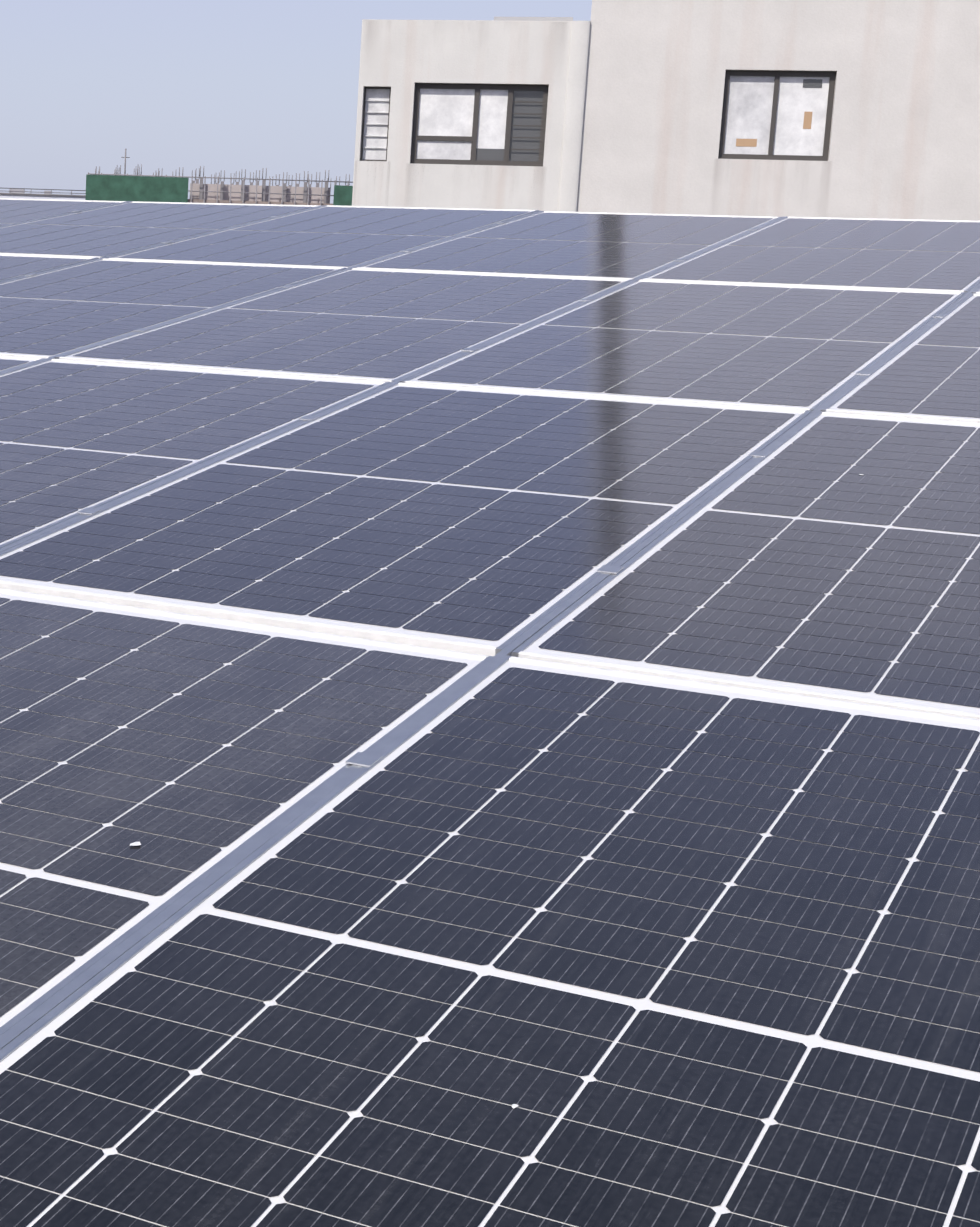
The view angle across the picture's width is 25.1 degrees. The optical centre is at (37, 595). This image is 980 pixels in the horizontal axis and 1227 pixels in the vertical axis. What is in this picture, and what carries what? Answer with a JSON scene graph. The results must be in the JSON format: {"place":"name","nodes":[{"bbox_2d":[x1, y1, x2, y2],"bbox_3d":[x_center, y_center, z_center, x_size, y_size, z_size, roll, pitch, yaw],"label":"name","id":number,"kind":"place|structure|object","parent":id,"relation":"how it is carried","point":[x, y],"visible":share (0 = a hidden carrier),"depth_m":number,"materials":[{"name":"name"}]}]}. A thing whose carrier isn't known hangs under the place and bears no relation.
{"place":"outdoors","nodes":[
{"label":"outdoors","id":0,"kind":"place"},
{"bbox_2d":[0,149,352,205],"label":"construction","id":1,"kind":"object","parent":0,"point":[127,187],"visible":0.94,"depth_m":146.77,"materials":[{"name":"metal"}]},
{"bbox_2d":[0,0,591,203],"label":"sky","id":2,"kind":"structure","parent":0,"point":[231,86],"materials":[{"name":"blue"}]},
{"bbox_2d":[352,0,979,220],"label":"neighbour building","id":3,"kind":"structure","parent":0,"point":[830,108],"depth_m":28.48,"materials":[{"name":"grey paint"}]},
{"bbox_3d":[-0.399,-0.374,6.183,11.420,1.496,7.838,8,12,31],"label":"array structure","id":4,"kind":"object","parent":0,"visible":0},
{"bbox_2d":[0,198,979,1226],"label":"solar array","id":5,"kind":"object","parent":4,"relation":"on","point":[489,717],"visible":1,"depth_m":2.88,"materials":[{"name":"glass"}]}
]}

